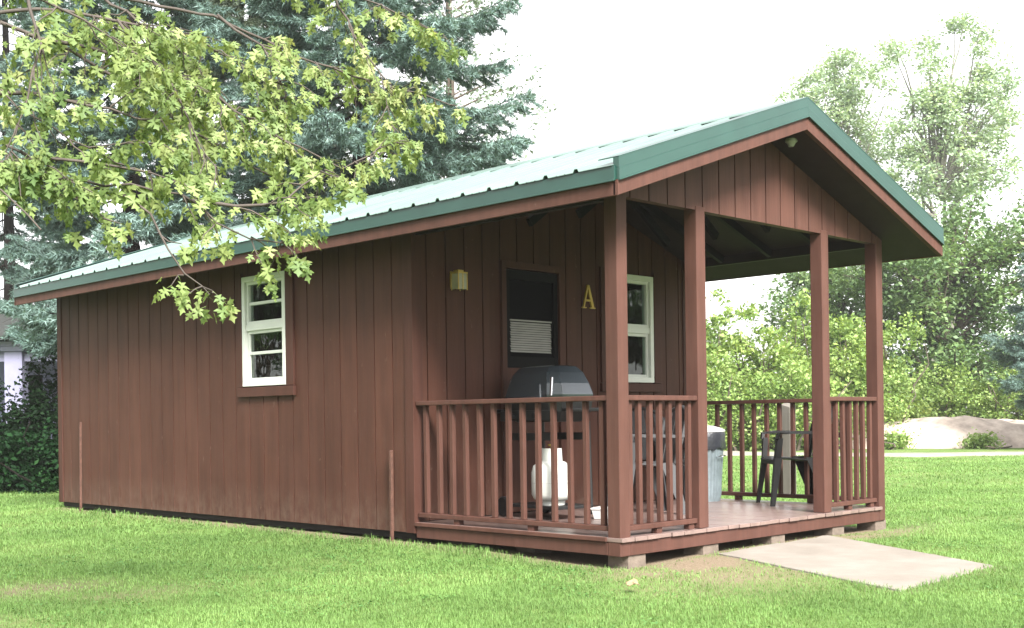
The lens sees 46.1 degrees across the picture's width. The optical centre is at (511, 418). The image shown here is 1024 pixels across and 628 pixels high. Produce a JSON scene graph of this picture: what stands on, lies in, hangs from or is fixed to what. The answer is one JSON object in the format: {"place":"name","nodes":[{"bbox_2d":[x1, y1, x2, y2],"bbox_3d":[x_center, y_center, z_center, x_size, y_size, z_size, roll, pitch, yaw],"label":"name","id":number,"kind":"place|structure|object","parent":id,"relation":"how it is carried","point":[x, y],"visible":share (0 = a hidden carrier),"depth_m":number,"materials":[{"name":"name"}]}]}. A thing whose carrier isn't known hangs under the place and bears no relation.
{"place":"outdoors","nodes":[
{"label":"outdoors","id":0,"kind":"place"},
{"bbox_2d":[0,416,1023,627],"bbox_3d":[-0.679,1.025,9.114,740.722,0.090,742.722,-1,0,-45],"label":"ground","id":1,"kind":"structure","parent":0,"point":[668,559],"depth_m":8.04,"materials":[{"name":"green plant"}]},
{"bbox_2d":[0,378,16,409],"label":"shrub","id":2,"kind":"object","parent":1,"relation":"on","point":[3,389],"visible":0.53,"depth_m":20.14,"materials":[{"name":"green plant"}]},
{"bbox_2d":[0,427,28,489],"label":"undergrowth clump","id":3,"kind":"object","parent":1,"relation":"on","point":[8,456],"visible":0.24,"depth_m":18.27,"materials":[{"name":"green plant"}]},
{"bbox_2d":[0,393,30,437],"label":"shrub","id":4,"kind":"object","parent":1,"relation":"on","point":[4,418],"visible":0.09,"depth_m":19.75,"materials":[{"name":"green plant"}]},
{"bbox_2d":[0,314,57,438],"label":"porch building","id":5,"kind":"structure","parent":1,"relation":"on","point":[14,359],"depth_m":25.81,"materials":[{"name":"white paint"}]},
{"bbox_2d":[29,371,46,436],"bbox_3d":[-11.388,-0.331,28.364,0.840,1.560,0.067,-1,0,0],"label":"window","id":6,"kind":"structure","parent":5,"relation":"in","point":[31,373],"depth_m":28.36,"materials":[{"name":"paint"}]},
{"bbox_2d":[0,380,57,456],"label":"shrub","id":7,"kind":"object","parent":1,"relation":"on","point":[38,411],"visible":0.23,"depth_m":19.45,"materials":[{"name":"green plant"}]},
{"bbox_2d":[0,411,58,492],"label":"undergrowth clump","id":8,"kind":"object","parent":1,"relation":"on","point":[39,445],"visible":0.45,"depth_m":18.36,"materials":[{"name":"green plant"}]},
{"bbox_2d":[0,427,58,493],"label":"undergrowth clump","id":9,"kind":"object","parent":1,"relation":"on","point":[11,444],"visible":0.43,"depth_m":18.27,"materials":[{"name":"green plant"}]},
{"bbox_2d":[17,349,57,438],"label":"shrub","id":10,"kind":"object","parent":1,"relation":"on","point":[54,384],"visible":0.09,"depth_m":20.69,"materials":[{"name":"green plant"}]},
{"bbox_2d":[0,0,119,310],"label":"spruce tree","id":11,"kind":"object","parent":1,"relation":"on","point":[8,234],"visible":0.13,"depth_m":33.81,"materials":[{"name":"green plant"}]},
{"bbox_2d":[79,422,81,510],"bbox_3d":[-4.911,0.609,13.704,0.035,1.149,0.026,-1,0,-45],"label":"stake","id":12,"kind":"object","parent":1,"relation":"on","point":[80,466],"visible":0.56,"depth_m":13.70,"materials":[{"name":"wood"}]},
{"bbox_2d":[0,0,277,364],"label":"spruce tree","id":13,"kind":"object","parent":1,"relation":"on","point":[62,255],"visible":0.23,"depth_m":19.69,"materials":[{"name":"green plant"}]},
{"bbox_2d":[0,0,470,324],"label":"maple tree","id":14,"kind":"object","parent":1,"relation":"on","point":[131,59],"visible":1,"depth_m":5.62,"materials":[{"name":"green plant"}]},
{"bbox_2d":[111,0,393,245],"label":"spruce tree","id":15,"kind":"object","parent":1,"relation":"on","point":[248,21],"visible":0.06,"depth_m":23.99,"materials":[{"name":"green plant"}]},
{"bbox_2d":[168,0,544,240],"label":"spruce tree","id":16,"kind":"object","parent":1,"relation":"on","point":[460,157],"visible":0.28,"depth_m":20.03,"materials":[{"name":"green plant"}]},
{"bbox_2d":[389,450,393,541],"bbox_3d":[-0.976,0.692,9.753,0.026,0.879,0.026,-1,0,-45],"label":"stake","id":17,"kind":"object","parent":1,"relation":"on","point":[391,495],"visible":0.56,"depth_m":9.74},
{"bbox_2d":[375,0,556,185],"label":"spruce tree","id":18,"kind":"object","parent":1,"relation":"on","point":[449,88],"visible":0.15,"depth_m":29.30,"materials":[{"name":"grey plant"}]},
{"bbox_2d":[13,97,944,568],"bbox_3d":[-0.978,-0.649,12.413,4.540,3.520,9.232,-1,0,-45],"label":"cabin","id":19,"kind":"object","parent":1,"relation":"on","point":[415,327],"visible":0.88,"depth_m":10.31,"materials":[{"name":"brown paint"}]},
{"bbox_2d":[238,266,295,396],"bbox_3d":[-2.251,-0.790,11.114,0.094,1.164,0.910,-1,0,-45],"label":"window","id":20,"kind":"structure","parent":19,"relation":"in","point":[266,326],"depth_m":11.15,"materials":[{"name":"white plastic"}]},
{"bbox_2d":[499,260,565,511],"bbox_3d":[0.174,-0.274,10.620,0.780,2.180,0.080,-1,0,-45],"label":"door","id":21,"kind":"structure","parent":19,"relation":"in","point":[531,295],"depth_m":10.58,"materials":[{"name":"brown paint"}]},
{"bbox_2d":[497,365,598,516],"bbox_3d":[0.228,0.189,10.037,0.526,1.250,1.170,-1,0,-37],"label":"gas grill","id":22,"kind":"object","parent":19,"relation":"on","point":[550,381],"visible":0.54,"depth_m":9.75,"materials":[{"name":"metal"}]},
{"bbox_2d":[531,444,567,505],"bbox_3d":[0.325,0.364,9.847,0.339,0.676,0.339,-1,0,-45],"label":"propane tank","id":23,"kind":"object","parent":22,"relation":"on","point":[546,480],"visible":0.53,"depth_m":9.72,"materials":[{"name":"paint"}]},
{"bbox_2d":[591,506,607,518],"bbox_3d":[0.782,0.761,9.733,0.246,0.090,0.196,-1,0,25],"label":"plastic tub","id":24,"kind":"object","parent":19,"relation":"on","point":[596,511],"visible":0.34,"depth_m":9.69,"materials":[{"name":"white plastic"}]},
{"bbox_2d":[599,267,662,391],"bbox_3d":[1.127,-0.843,11.583,0.910,1.168,0.094,-1,0,-45],"label":"window","id":25,"kind":"structure","parent":19,"relation":"in","point":[643,292],"depth_m":11.72,"materials":[{"name":"white plastic"}]},
{"bbox_2d":[607,405,684,514],"bbox_3d":[1.156,0.345,10.191,0.635,0.916,0.562,-1,0,-15],"label":"plastic chair","id":26,"kind":"object","parent":19,"relation":"on","point":[664,459],"visible":0.27,"depth_m":10.19,"materials":[{"name":"grey plastic"}]},
{"bbox_2d":[632,407,684,507],"bbox_3d":[1.363,0.342,11.117,0.562,0.916,0.635,-1,0,-30],"label":"plastic chair","id":27,"kind":"object","parent":19,"relation":"on","point":[644,439],"visible":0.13,"depth_m":11.29,"materials":[{"name":"black plastic"}]},
{"bbox_2d":[682,423,725,501],"bbox_3d":[1.849,0.416,11.662,0.456,0.755,0.488,-1,0,-45],"label":"trash can","id":28,"kind":"object","parent":19,"relation":"on","point":[716,441],"visible":0.36,"depth_m":11.51,"materials":[{"name":"metal"}]},
{"bbox_2d":[756,406,832,506],"bbox_3d":[2.622,0.326,11.092,0.635,0.916,0.562,-1,0,-4],"label":"plastic chair","id":29,"kind":"object","parent":19,"relation":"on","point":[776,459],"visible":0.38,"depth_m":11.05,"materials":[{"name":"black plastic"}]},
{"bbox_2d":[0,515,1023,627],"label":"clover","id":30,"kind":"object","parent":1,"relation":"on","point":[360,605],"visible":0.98,"depth_m":7.84,"materials":[{"name":"green plant"}]},
{"bbox_2d":[626,578,639,585],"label":"fallen leaf","id":31,"kind":"object","parent":1,"relation":"on","point":[631,582],"visible":1,"depth_m":7.05,"materials":[{"name":"yellow plant"}]},
{"bbox_2d":[706,322,726,408],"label":"shrub","id":32,"kind":"object","parent":1,"relation":"on","point":[712,345],"depth_m":36.53,"materials":[{"name":"green plant"}]},
{"bbox_2d":[706,350,763,450],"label":"bush","id":33,"kind":"object","parent":1,"relation":"on","point":[711,419],"visible":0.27,"depth_m":34.63,"materials":[{"name":"plant"}]},
{"bbox_2d":[706,287,777,447],"bbox_3d":[6.920,-1.512,38.433,3.226,5.531,3.282,-1,0,-15],"label":"shrub","id":34,"kind":"object","parent":1,"relation":"on","point":[715,319],"visible":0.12,"depth_m":38.30,"materials":[{"name":"green plant"}]},
{"bbox_2d":[707,348,796,450],"bbox_3d":[6.987,-0.511,35.206,3.120,3.347,3.197,-1,0,-45],"label":"weed clump","id":35,"kind":"object","parent":1,"relation":"on","point":[742,393],"visible":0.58,"depth_m":34.91,"materials":[{"name":"plant"}]},
{"bbox_2d":[720,300,811,448],"bbox_3d":[7.930,-1.276,36.829,3.255,4.890,2.964,-1,0,-22],"label":"shrub","id":36,"kind":"object","parent":1,"relation":"on","point":[740,343],"visible":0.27,"depth_m":36.80,"materials":[{"name":"green plant"}]},
{"bbox_2d":[782,403,795,493],"bbox_3d":[3.573,0.428,15.552,0.145,1.286,0.140,-1,0,-45],"label":"timber post","id":37,"kind":"object","parent":1,"relation":"on","point":[786,449],"visible":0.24,"depth_m":15.49,"materials":[{"name":"grey wood"}]},
{"bbox_2d":[744,350,851,450],"bbox_3d":[8.036,-0.358,35.112,2.673,3.214,3.005,-1,0,-45],"label":"weed clump","id":38,"kind":"object","parent":1,"relation":"on","point":[801,386],"visible":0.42,"depth_m":34.73,"materials":[{"name":"plant"}]},
{"bbox_2d":[762,288,850,446],"bbox_3d":[9.297,-1.503,38.365,3.095,5.478,2.890,-1,0,-45],"label":"shrub","id":39,"kind":"object","parent":1,"relation":"on","point":[804,334],"visible":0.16,"depth_m":38.14,"materials":[{"name":"green plant"}]},
{"bbox_2d":[746,264,902,372],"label":"dense tree","id":40,"kind":"object","parent":1,"relation":"on","point":[834,306],"visible":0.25,"depth_m":45.38,"materials":[{"name":"green plant"}]},
{"bbox_2d":[769,42,907,359],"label":"poplar tree","id":41,"kind":"object","parent":1,"relation":"on","point":[848,101],"visible":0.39,"depth_m":65.37,"materials":[{"name":"green plant"}]},
{"bbox_2d":[803,311,889,435],"bbox_3d":[10.133,-1.208,37.330,3.063,4.597,3.721,-1,0,6],"label":"shrub","id":42,"kind":"object","parent":1,"relation":"on","point":[848,331],"visible":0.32,"depth_m":36.66,"materials":[{"name":"green plant"}]},
{"bbox_2d":[802,350,890,448],"bbox_3d":[9.855,-0.525,36.090,2.912,3.414,3.720,-1,0,12],"label":"weed clump","id":43,"kind":"object","parent":1,"relation":"on","point":[843,393],"visible":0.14,"depth_m":35.90,"materials":[{"name":"plant"}]},
{"bbox_2d":[715,342,1014,421],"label":"distant woods","id":44,"kind":"object","parent":1,"relation":"on","point":[892,356],"depth_m":82.55,"materials":[{"name":"green plant"}]},
{"bbox_2d":[838,364,926,432],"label":"weed clump","id":45,"kind":"object","parent":1,"relation":"on","point":[892,407],"visible":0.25,"depth_m":36.48,"materials":[{"name":"plant"}]},
{"bbox_2d":[844,311,937,418],"bbox_3d":[11.876,-1.106,38.390,2.972,4.684,2.969,-1,0,-3],"label":"shrub","id":46,"kind":"object","parent":1,"relation":"on","point":[918,400],"visible":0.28,"depth_m":37.94,"materials":[{"name":"green plant"}]},
{"bbox_2d":[884,424,925,449],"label":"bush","id":47,"kind":"object","parent":1,"relation":"on","point":[898,441],"visible":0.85,"depth_m":34.35,"materials":[{"name":"plant"}]},
{"bbox_2d":[883,354,949,418],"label":"weed clump","id":48,"kind":"object","parent":1,"relation":"on","point":[927,388],"visible":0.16,"depth_m":39.06,"materials":[{"name":"plant"}]},
{"bbox_2d":[828,178,1023,403],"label":"dense tree","id":49,"kind":"object","parent":1,"relation":"on","point":[943,296],"visible":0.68,"depth_m":40.92,"materials":[{"name":"green plant"}]},
{"bbox_2d":[839,415,1023,448],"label":"boulder","id":50,"kind":"object","parent":1,"relation":"on","point":[942,432],"visible":0.56,"depth_m":35.38,"materials":[{"name":"beige stone"}]},
{"bbox_2d":[868,7,1023,409],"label":"poplar tree","id":51,"kind":"object","parent":1,"relation":"on","point":[958,146],"visible":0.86,"depth_m":61.45,"materials":[{"name":"green plant"}]},
{"bbox_2d":[916,358,1007,418],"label":"shrub","id":52,"kind":"object","parent":1,"relation":"on","point":[953,391],"visible":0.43,"depth_m":39.07,"materials":[{"name":"green plant"}]},
{"bbox_2d":[937,368,1022,418],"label":"shrub","id":53,"kind":"object","parent":1,"relation":"on","point":[976,403],"visible":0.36,"depth_m":39.09,"materials":[{"name":"green plant"}]},
{"bbox_2d":[957,427,1011,448],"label":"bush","id":54,"kind":"object","parent":1,"relation":"on","point":[982,441],"visible":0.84,"depth_m":34.29,"materials":[{"name":"plant"}]},
{"bbox_2d":[960,367,1023,419],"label":"weed clump","id":55,"kind":"object","parent":1,"relation":"on","point":[1010,406],"visible":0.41,"depth_m":38.44,"materials":[{"name":"plant"}]},
{"bbox_2d":[979,252,1023,410],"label":"spruce tree","id":56,"kind":"object","parent":1,"relation":"on","point":[1016,350],"visible":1,"depth_m":33.05,"materials":[{"name":"green plant"}]},
{"bbox_2d":[0,0,1023,415],"label":"sky","id":57,"kind":"structure","parent":0,"point":[614,69],"materials":[{"name":"white"}]},
{"bbox_2d":[719,535,991,591],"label":"pavement","id":58,"kind":"structure","parent":0,"point":[854,560],"depth_m":8.21,"materials":[{"name":"concrete"}]},
{"bbox_2d":[723,451,1023,456],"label":"gravel road","id":59,"kind":"structure","parent":0,"point":[735,453],"depth_m":29.02,"materials":[{"name":"grey gravel"}]}
]}

